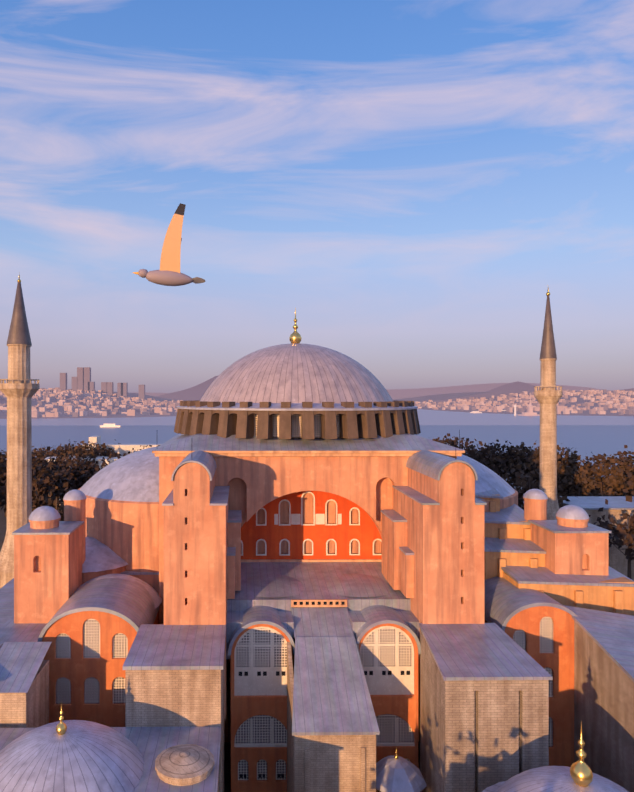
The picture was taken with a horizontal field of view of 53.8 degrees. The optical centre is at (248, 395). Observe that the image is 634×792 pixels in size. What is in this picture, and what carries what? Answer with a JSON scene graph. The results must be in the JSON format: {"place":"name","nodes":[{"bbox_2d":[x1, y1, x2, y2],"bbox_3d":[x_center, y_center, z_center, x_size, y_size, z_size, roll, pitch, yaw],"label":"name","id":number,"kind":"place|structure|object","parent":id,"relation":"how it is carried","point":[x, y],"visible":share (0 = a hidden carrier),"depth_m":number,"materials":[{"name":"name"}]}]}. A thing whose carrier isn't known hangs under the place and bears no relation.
{"place":"outdoors","nodes":[
{"label":"outdoors","id":0,"kind":"place"},
{"bbox_2d":[0,578,13,627],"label":"roof","id":1,"kind":"structure","parent":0,"point":[6,602],"depth_m":90.04,"materials":[{"name":"grey metal"}]},
{"bbox_2d":[0,615,46,642],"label":"roof","id":2,"kind":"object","parent":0,"point":[11,630],"visible":0.04,"depth_m":72.25,"materials":[{"name":"grey metal"}]},
{"bbox_2d":[0,660,48,727],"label":"buttress","id":3,"kind":"structure","parent":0,"point":[29,708],"depth_m":59.54,"materials":[{"name":"stone"}]},
{"bbox_2d":[0,642,50,692],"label":"roof","id":4,"kind":"structure","parent":3,"relation":"on","point":[20,663],"depth_m":62.14,"materials":[{"name":"grey metal"}]},
{"bbox_2d":[0,720,143,791],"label":"dome","id":5,"kind":"structure","parent":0,"point":[83,756],"depth_m":48.36,"materials":[{"name":"grey metal"}]},
{"bbox_2d":[56,702,66,734],"bbox_3d":[-15.280,26.170,50.429,0.900,2.745,0.900,0,0,-1],"label":"dome finial","id":6,"kind":"object","parent":5,"relation":"on","point":[61,728],"visible":0.98,"depth_m":50.24,"materials":[{"name":"gold metal"}]},
{"bbox_2d":[0,391,186,418],"bbox_3d":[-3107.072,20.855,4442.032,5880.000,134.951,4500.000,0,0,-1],"label":"europe","id":7,"kind":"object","parent":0,"point":[3,415],"depth_m":2872.01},
{"bbox_2d":[0,387,177,413],"bbox_3d":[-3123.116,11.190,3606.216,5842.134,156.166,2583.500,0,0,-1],"label":"city","id":8,"kind":"object","parent":7,"relation":"on","point":[148,400],"depth_m":3373.34,"materials":[{"name":"grey"}]},
{"bbox_2d":[0,367,179,416],"bbox_3d":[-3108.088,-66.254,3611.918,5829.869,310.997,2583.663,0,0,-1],"label":"city","id":9,"kind":"object","parent":7,"relation":"on","point":[82,381],"depth_m":4791.72,"materials":[{"name":"grey concrete"}]},
{"bbox_2d":[0,388,182,416],"bbox_3d":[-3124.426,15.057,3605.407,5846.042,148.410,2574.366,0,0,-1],"label":"city","id":10,"kind":"object","parent":7,"relation":"on","point":[61,403],"depth_m":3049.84,"materials":[{"name":"pink"}]},
{"bbox_2d":[31,389,176,416],"bbox_3d":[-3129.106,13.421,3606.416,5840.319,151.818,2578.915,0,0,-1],"label":"city","id":11,"kind":"object","parent":7,"relation":"on","point":[55,412],"depth_m":2866.35,"materials":[{"name":"beige"}]},
{"bbox_2d":[0,726,220,791],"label":"annex roof","id":12,"kind":"structure","parent":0,"point":[151,744],"depth_m":54.91,"materials":[{"name":"grey metal"}]},
{"bbox_2d":[77,574,161,607],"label":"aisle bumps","id":13,"kind":"object","parent":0,"point":[156,597],"visible":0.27,"depth_m":78.88,"materials":[{"name":"grey metal"}]},
{"bbox_2d":[133,203,204,285],"bbox_3d":[-0.736,-1.347,5.816,0.667,0.754,0.512,4,-13,-9],"label":"seagull","id":14,"kind":"object","parent":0,"point":[168,273],"visible":1,"depth_m":5.59,"materials":[{"name":"grey"}]},
{"bbox_2d":[0,499,522,791],"bbox_3d":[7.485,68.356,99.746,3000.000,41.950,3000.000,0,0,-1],"label":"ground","id":15,"kind":"structure","parent":0,"point":[227,745],"depth_m":82.52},
{"bbox_2d":[0,344,39,587],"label":"minaret","id":16,"kind":"object","parent":15,"relation":"on","point":[20,394],"visible":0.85,"depth_m":129.87,"materials":[{"name":"stone"}]},
{"bbox_2d":[6,282,31,344],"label":"minaret spire","id":17,"kind":"structure","parent":16,"relation":"on","point":[19,333],"depth_m":130.79,"materials":[{"name":"grey metal"}]},
{"bbox_2d":[0,379,38,383],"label":"balcony railing","id":18,"kind":"object","parent":16,"relation":"on","point":[35,380],"visible":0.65,"depth_m":128.93,"materials":[{"name":"beige stone"}]},
{"bbox_2d":[0,439,159,516],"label":"trees","id":19,"kind":"object","parent":15,"relation":"on","point":[76,479],"depth_m":210.57,"materials":[{"name":"green plant"}]},
{"bbox_2d":[37,576,159,641],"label":"vaulted roof","id":20,"kind":"structure","parent":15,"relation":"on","point":[130,602],"depth_m":71.69,"materials":[{"name":"grey metal"}]},
{"bbox_2d":[42,611,136,726],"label":"facade wall","id":21,"kind":"structure","parent":20,"relation":"in","point":[77,669],"depth_m":67.63,"materials":[{"name":"orange paint"}]},
{"bbox_2d":[56,619,127,703],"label":"arched windows","id":22,"kind":"structure","parent":21,"relation":"in","point":[91,638],"depth_m":67.90,"materials":[{"name":"grey glass"}]},
{"bbox_2d":[45,436,160,498],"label":"buildings","id":23,"kind":"structure","parent":15,"relation":"on","point":[121,449],"depth_m":326.80,"materials":[{"name":"white stone"}]},
{"bbox_2d":[125,666,223,791],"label":"block","id":24,"kind":"structure","parent":15,"relation":"on","point":[174,698],"depth_m":57.56,"materials":[{"name":"brick"}]},
{"bbox_2d":[123,624,225,669],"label":"buttress roof","id":25,"kind":"structure","parent":24,"relation":"on","point":[174,647],"depth_m":61.25,"materials":[{"name":"grey metal"}]},
{"bbox_2d":[131,575,419,741],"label":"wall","id":26,"kind":"structure","parent":15,"relation":"on","point":[227,729],"depth_m":84.62,"materials":[{"name":"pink paint"}]},
{"bbox_2d":[82,566,125,583],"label":"wall","id":27,"kind":"structure","parent":26,"relation":"on","point":[87,576],"depth_m":82.15,"materials":[{"name":"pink paint"}]},
{"bbox_2d":[82,537,127,572],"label":"roof","id":28,"kind":"structure","parent":27,"relation":"on","point":[100,556],"depth_m":84.02,"materials":[{"name":"grey metal"}]},
{"bbox_2d":[63,499,85,563],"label":"turret","id":29,"kind":"object","parent":28,"relation":"on","point":[74,510],"visible":0.46,"depth_m":81.84,"materials":[{"name":"pink paint"}]},
{"bbox_2d":[63,490,86,500],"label":"small dome","id":30,"kind":"structure","parent":29,"relation":"on","point":[71,495],"depth_m":81.91,"materials":[{"name":"grey metal"}]},
{"bbox_2d":[78,488,158,593],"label":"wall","id":31,"kind":"structure","parent":26,"relation":"on","point":[127,532],"depth_m":84.98,"materials":[{"name":"orange paint"}]},
{"bbox_2d":[80,446,158,501],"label":"half dome","id":32,"kind":"structure","parent":31,"relation":"on","point":[133,476],"depth_m":89.62,"materials":[{"name":"grey metal"}]},
{"bbox_2d":[120,571,158,574],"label":"nave roof","id":33,"kind":"structure","parent":26,"relation":"on","point":[138,573],"depth_m":84.29,"materials":[{"name":"grey metal"}]},
{"bbox_2d":[159,456,456,623],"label":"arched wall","id":34,"kind":"structure","parent":26,"relation":"on","point":[365,483],"depth_m":80.59,"materials":[{"name":"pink paint"}]},
{"bbox_2d":[164,462,227,718],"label":"tower","id":35,"kind":"structure","parent":34,"relation":"on","point":[195,557],"depth_m":67.58,"materials":[{"name":"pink paint"}]},
{"bbox_2d":[162,451,229,505],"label":"buttress roof","id":36,"kind":"structure","parent":35,"relation":"on","point":[207,462],"depth_m":71.11,"materials":[{"name":"grey metal"}]},
{"bbox_2d":[227,523,240,598],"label":"stepped buttress","id":37,"kind":"structure","parent":35,"relation":"attached to","point":[233,562],"depth_m":74.13,"materials":[{"name":"orange paint"}]},
{"bbox_2d":[227,510,241,555],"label":"buttress cap","id":38,"kind":"object","parent":37,"relation":"on","point":[234,516],"visible":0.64,"depth_m":74.60,"materials":[{"name":"grey metal"}]},
{"bbox_2d":[152,450,464,456],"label":"cornice","id":39,"kind":"structure","parent":34,"relation":"on","point":[288,453],"depth_m":79.94,"materials":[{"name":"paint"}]},
{"bbox_2d":[152,433,462,450],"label":"roof","id":40,"kind":"structure","parent":39,"relation":"on","point":[215,442],"depth_m":81.63,"materials":[{"name":"grey metal"}]},
{"bbox_2d":[254,414,338,436],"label":"drum","id":41,"kind":"object","parent":40,"relation":"on","point":[296,425],"visible":0.04,"depth_m":83.09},
{"bbox_2d":[174,409,420,438],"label":"drum buttresses","id":42,"kind":"structure","parent":40,"relation":"on","point":[352,424],"depth_m":83.31,"materials":[{"name":"beige stone"}]},
{"bbox_2d":[176,403,417,410],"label":"drum ledge","id":43,"kind":"object","parent":42,"relation":"on","point":[293,407],"visible":0.6,"depth_m":83.03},
{"bbox_2d":[200,343,392,402],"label":"dome","id":44,"kind":"structure","parent":43,"relation":"on","point":[296,373],"depth_m":88.96,"materials":[{"name":"grey metal"}]},
{"bbox_2d":[289,307,301,342],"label":"finial","id":45,"kind":"object","parent":44,"relation":"on","point":[295,336],"visible":0.81,"depth_m":99.23,"materials":[{"name":"gold metal"}]},
{"bbox_2d":[180,400,413,407],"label":"drum merlons","id":46,"kind":"object","parent":43,"relation":"on","point":[197,403],"visible":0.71,"depth_m":84.41,"materials":[{"name":"beige stone"}]},
{"bbox_2d":[182,409,415,415],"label":"drum arches","id":47,"kind":"structure","parent":42,"relation":"on","point":[234,412],"depth_m":83.30,"materials":[{"name":"beige stone"}]},
{"bbox_2d":[241,491,381,558],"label":"tympanum","id":48,"kind":"object","parent":34,"relation":"on","point":[365,533],"visible":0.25,"depth_m":84.77,"materials":[{"name":"red paint"}]},
{"bbox_2d":[241,491,381,555],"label":"window frames","id":49,"kind":"structure","parent":48,"relation":"attached to","point":[280,554],"depth_m":84.71,"materials":[{"name":"white stone"}]},
{"bbox_2d":[274,514,341,524],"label":"wall panel","id":50,"kind":"object","parent":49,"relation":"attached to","point":[319,519],"visible":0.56,"depth_m":84.71,"materials":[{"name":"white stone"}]},
{"bbox_2d":[241,559,381,561],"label":"ledge","id":51,"kind":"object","parent":48,"relation":"attached to","point":[311,560],"depth_m":84.47,"materials":[{"name":"paint"}]},
{"bbox_2d":[226,562,419,658],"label":"gallery roof","id":52,"kind":"structure","parent":34,"relation":"on","point":[313,578],"depth_m":72.81,"materials":[{"name":"grey metal"}]},
{"bbox_2d":[241,574,391,597],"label":"vaulted roofs","id":53,"kind":"structure","parent":52,"relation":"on","point":[279,585],"depth_m":75.83,"materials":[{"name":"grey metal"}]},
{"bbox_2d":[291,599,346,606],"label":"parapet","id":54,"kind":"structure","parent":52,"relation":"on","point":[310,601],"depth_m":72.51,"materials":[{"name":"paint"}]},
{"bbox_2d":[294,602,344,604],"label":"parapet openings","id":55,"kind":"object","parent":54,"relation":"attached to","point":[307,603],"visible":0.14,"depth_m":72.69,"materials":[{"name":"black glass"}]},
{"bbox_2d":[228,605,420,654],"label":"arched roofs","id":56,"kind":"structure","parent":52,"relation":"on","point":[374,615],"depth_m":68.68,"materials":[{"name":"grey metal"}]},
{"bbox_2d":[481,489,517,511],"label":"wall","id":57,"kind":"structure","parent":26,"relation":"on","point":[508,501],"depth_m":88.67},
{"bbox_2d":[523,497,547,520],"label":"turret","id":58,"kind":"object","parent":26,"relation":"on","point":[535,509],"visible":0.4,"depth_m":82.50,"materials":[{"name":"pink paint"}]},
{"bbox_2d":[523,489,547,499],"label":"small dome","id":59,"kind":"structure","parent":58,"relation":"on","point":[535,494],"depth_m":82.72,"materials":[{"name":"grey metal"}]},
{"bbox_2d":[479,494,633,615],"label":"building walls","id":60,"kind":"structure","parent":26,"relation":"on","point":[614,599],"depth_m":73.22,"materials":[{"name":"paint"}]},
{"bbox_2d":[475,488,633,586],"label":"stepped roofs","id":61,"kind":"structure","parent":60,"relation":"on","point":[513,514],"depth_m":77.74,"materials":[{"name":"grey metal"}]},
{"bbox_2d":[0,437,633,520],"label":"trees","id":62,"kind":"object","parent":15,"relation":"on","point":[576,484],"depth_m":215.23,"materials":[{"name":"green plant"}]},
{"bbox_2d":[154,611,487,623],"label":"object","id":63,"kind":"object","parent":15,"relation":"on","point":[156,621],"depth_m":79.60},
{"bbox_2d":[14,525,81,622],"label":"corner block","id":64,"kind":"structure","parent":63,"relation":"on","point":[47,576],"depth_m":74.84,"materials":[{"name":"pink paint"}]},
{"bbox_2d":[29,518,59,528],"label":"drum","id":65,"kind":"object","parent":64,"relation":"on","point":[49,524],"visible":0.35,"depth_m":76.82,"materials":[{"name":"pink paint"}]},
{"bbox_2d":[28,506,60,520],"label":"dome","id":66,"kind":"structure","parent":65,"relation":"on","point":[44,513],"depth_m":77.16,"materials":[{"name":"grey metal"}]},
{"bbox_2d":[12,521,83,534],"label":"roof","id":67,"kind":"structure","parent":64,"relation":"on","point":[66,527],"depth_m":76.44,"materials":[{"name":"grey metal"}]},
{"bbox_2d":[531,523,608,575],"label":"corner block","id":68,"kind":"structure","parent":63,"relation":"on","point":[579,553],"depth_m":75.68,"materials":[{"name":"pink paint"}]},
{"bbox_2d":[528,520,610,532],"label":"roof","id":69,"kind":"structure","parent":68,"relation":"on","point":[552,526],"depth_m":77.01,"materials":[{"name":"grey metal"}]},
{"bbox_2d":[556,516,588,527],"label":"drum","id":70,"kind":"object","parent":68,"relation":"on","point":[573,523],"visible":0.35,"depth_m":77.67,"materials":[{"name":"pink paint"}]},
{"bbox_2d":[556,505,588,519],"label":"dome","id":71,"kind":"structure","parent":70,"relation":"on","point":[574,512],"depth_m":78.04,"materials":[{"name":"grey metal"}]},
{"bbox_2d":[231,623,417,791],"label":"aisle bays","id":72,"kind":"object","parent":15,"relation":"on","point":[244,708],"visible":0.42,"depth_m":67.99,"materials":[{"name":"paint"}]},
{"bbox_2d":[234,628,413,779],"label":"window lattices","id":73,"kind":"object","parent":72,"relation":"attached to","point":[262,723],"visible":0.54,"depth_m":68.28,"materials":[{"name":"grey metal"}]},
{"bbox_2d":[234,626,414,777],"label":"window frames","id":74,"kind":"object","parent":72,"relation":"on","point":[396,682],"depth_m":68.32,"materials":[{"name":"beige stone"}]},
{"bbox_2d":[287,688,375,791],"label":"buttress","id":75,"kind":"structure","parent":15,"relation":"on","point":[334,763],"depth_m":58.76,"materials":[{"name":"brick"}]},
{"bbox_2d":[287,639,364,716],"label":"cheeks","id":76,"kind":"object","parent":75,"relation":"on","point":[290,680],"visible":0.27,"depth_m":65.33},
{"bbox_2d":[305,747,364,791],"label":"pilasters","id":77,"kind":"object","parent":75,"relation":"attached to","point":[307,769],"visible":1,"depth_m":58.58,"materials":[{"name":"stone"}]},
{"bbox_2d":[292,636,379,735],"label":"roof","id":78,"kind":"structure","parent":75,"relation":"on","point":[331,694],"depth_m":62.24,"materials":[{"name":"grey metal"}]},
{"bbox_2d":[376,756,425,791],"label":"kiosk roof","id":79,"kind":"structure","parent":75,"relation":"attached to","point":[399,774],"depth_m":60.31,"materials":[{"name":"grey metal"}]},
{"bbox_2d":[420,629,548,791],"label":"buttress","id":80,"kind":"structure","parent":15,"relation":"on","point":[478,735],"depth_m":56.95,"materials":[{"name":"brick"}]},
{"bbox_2d":[419,623,552,680],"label":"buttress roof","id":81,"kind":"structure","parent":80,"relation":"on","point":[485,651],"depth_m":60.96,"materials":[{"name":"grey metal"}]},
{"bbox_2d":[485,576,577,631],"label":"vaulted roof","id":82,"kind":"structure","parent":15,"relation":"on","point":[506,601],"depth_m":70.74,"materials":[{"name":"grey metal"}]},
{"bbox_2d":[505,606,573,766],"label":"wall","id":83,"kind":"structure","parent":82,"relation":"in","point":[559,661],"depth_m":68.28,"materials":[{"name":"orange paint"}]},
{"bbox_2d":[513,617,552,746],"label":"windows","id":84,"kind":"structure","parent":83,"relation":"in","point":[546,635],"depth_m":68.53,"materials":[{"name":"grey glass"}]},
{"bbox_2d":[435,433,633,578],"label":"trees","id":85,"kind":"object","parent":15,"relation":"on","point":[619,533],"depth_m":239.50,"materials":[{"name":"green plant"}]},
{"bbox_2d":[534,358,561,519],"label":"minaret","id":86,"kind":"object","parent":15,"relation":"on","point":[548,399],"visible":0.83,"depth_m":132.02,"materials":[{"name":"stone"}]},
{"bbox_2d":[534,386,561,390],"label":"balcony railing","id":87,"kind":"object","parent":86,"relation":"on","point":[548,386],"visible":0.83,"depth_m":131.31,"materials":[{"name":"beige stone"}]},
{"bbox_2d":[540,296,556,358],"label":"minaret spire","id":88,"kind":"structure","parent":86,"relation":"on","point":[548,349],"depth_m":132.66,"materials":[{"name":"grey metal"}]},
{"bbox_2d":[560,503,633,580],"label":"stone hall","id":89,"kind":"structure","parent":15,"relation":"on","point":[618,561],"depth_m":155.81,"materials":[{"name":"stone"}]},
{"bbox_2d":[560,496,633,509],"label":"roof","id":90,"kind":"structure","parent":89,"relation":"on","point":[598,502],"depth_m":163.41,"materials":[{"name":"grey metal"}]},
{"bbox_2d":[574,621,633,791],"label":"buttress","id":91,"kind":"structure","parent":15,"relation":"on","point":[603,698],"depth_m":62.79,"materials":[{"name":"stone"}]},
{"bbox_2d":[563,605,633,681],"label":"roof","id":92,"kind":"structure","parent":91,"relation":"on","point":[611,634],"depth_m":65.63,"materials":[{"name":"grey metal"}]},
{"bbox_2d":[0,399,633,502],"bbox_3d":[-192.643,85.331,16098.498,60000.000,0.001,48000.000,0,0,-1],"label":"sea","id":93,"kind":"structure","parent":0,"point":[583,436],"depth_m":1531.38,"materials":[{"name":"blue liquid"}]},
{"bbox_2d":[100,410,505,426],"bbox_3d":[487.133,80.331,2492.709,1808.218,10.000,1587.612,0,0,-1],"label":"ferries","id":94,"kind":"object","parent":93,"relation":"on","point":[109,425],"visible":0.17,"depth_m":1689.97,"materials":[{"name":"white"}]},
{"bbox_2d":[0,0,633,392],"label":"sky","id":95,"kind":"structure","parent":0,"point":[415,179],"materials":[{"name":"blue"}]},
{"bbox_2d":[155,376,539,400],"bbox_3d":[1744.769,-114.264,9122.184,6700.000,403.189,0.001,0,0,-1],"label":"ridge","id":96,"kind":"structure","parent":0,"point":[196,392],"depth_m":9091.35,"materials":[{"name":"purple"}]},
{"bbox_2d":[130,383,611,398],"bbox_3d":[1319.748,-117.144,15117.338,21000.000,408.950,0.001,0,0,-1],"label":"ridge","id":97,"kind":"structure","parent":0,"point":[402,393],"depth_m":15161.63,"materials":[{"name":"blue"}]},
{"bbox_2d":[393,462,484,710],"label":"tower","id":98,"kind":"structure","parent":0,"point":[446,541],"depth_m":67.94,"materials":[{"name":"pink paint"}]},
{"bbox_2d":[382,513,413,597],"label":"stepped buttress","id":99,"kind":"structure","parent":98,"relation":"attached to","point":[397,568],"depth_m":74.38,"materials":[{"name":"orange paint"}]},
{"bbox_2d":[381,510,413,554],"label":"buttress cap","id":100,"kind":"object","parent":99,"relation":"on","point":[393,515],"visible":0.79,"depth_m":75.21,"materials":[{"name":"grey metal"}]},
{"bbox_2d":[392,450,486,504],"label":"buttress roof","id":101,"kind":"structure","parent":98,"relation":"on","point":[433,465],"depth_m":72.15,"materials":[{"name":"grey metal"}]},
{"bbox_2d":[457,454,514,499],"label":"semi-dome","id":102,"kind":"object","parent":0,"point":[488,479],"visible":0.25,"depth_m":91.51,"materials":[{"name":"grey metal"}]},
{"bbox_2d":[393,391,633,415],"bbox_3d":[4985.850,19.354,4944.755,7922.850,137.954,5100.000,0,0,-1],"label":"distant hillside","id":103,"kind":"structure","parent":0,"point":[438,397],"depth_m":4122.78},
{"bbox_2d":[414,389,633,414],"bbox_3d":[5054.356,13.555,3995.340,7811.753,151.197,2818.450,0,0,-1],"label":"city","id":104,"kind":"object","parent":103,"relation":"on","point":[605,407],"depth_m":3781.85,"materials":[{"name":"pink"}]},
{"bbox_2d":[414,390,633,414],"bbox_3d":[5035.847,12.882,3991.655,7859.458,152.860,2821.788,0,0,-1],"label":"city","id":105,"kind":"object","parent":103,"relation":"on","point":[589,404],"depth_m":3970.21,"materials":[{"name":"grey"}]},
{"bbox_2d":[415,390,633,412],"bbox_3d":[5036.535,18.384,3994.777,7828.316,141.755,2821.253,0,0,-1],"label":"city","id":106,"kind":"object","parent":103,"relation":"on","point":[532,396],"depth_m":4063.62,"materials":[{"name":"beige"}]},
{"bbox_2d":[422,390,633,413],"bbox_3d":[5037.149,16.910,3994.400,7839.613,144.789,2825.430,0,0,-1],"label":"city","id":107,"kind":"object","parent":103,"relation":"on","point":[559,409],"depth_m":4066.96,"materials":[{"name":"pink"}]},
{"bbox_2d":[518,393,539,415],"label":"maidens tower","id":108,"kind":"structure","parent":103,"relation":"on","point":[530,412],"depth_m":2688.51,"materials":[{"name":"grey stone"}]},
{"bbox_2d":[420,388,633,402],"bbox_3d":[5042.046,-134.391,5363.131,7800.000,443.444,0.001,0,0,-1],"label":"ridge","id":109,"kind":"object","parent":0,"point":[498,393],"depth_m":5326.80,"materials":[{"name":"brown"}]},
{"bbox_2d":[482,766,628,791],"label":"dome","id":110,"kind":"structure","parent":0,"point":[550,779],"depth_m":48.31,"materials":[{"name":"grey metal"}]},
{"bbox_2d":[570,722,592,786],"bbox_3d":[25.342,27.151,47.216,1.600,4.880,1.600,0,0,-1],"label":"dome finial","id":111,"kind":"object","parent":110,"relation":"on","point":[581,773],"visible":0.98,"depth_m":46.89,"materials":[{"name":"gold metal"}]},
{"bbox_3d":[-19.274,39.181,48.382,33.200,16.300,17.950,0,0,-1],"label":"annex","id":112,"kind":"object","parent":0,"visible":0},
{"bbox_2d":[155,744,213,785],"bbox_3d":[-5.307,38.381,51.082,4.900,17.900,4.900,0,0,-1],"label":"roof cap","id":113,"kind":"object","parent":112,"relation":"on","point":[184,764],"visible":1,"depth_m":50.17,"materials":[{"name":"stone"}]}
]}

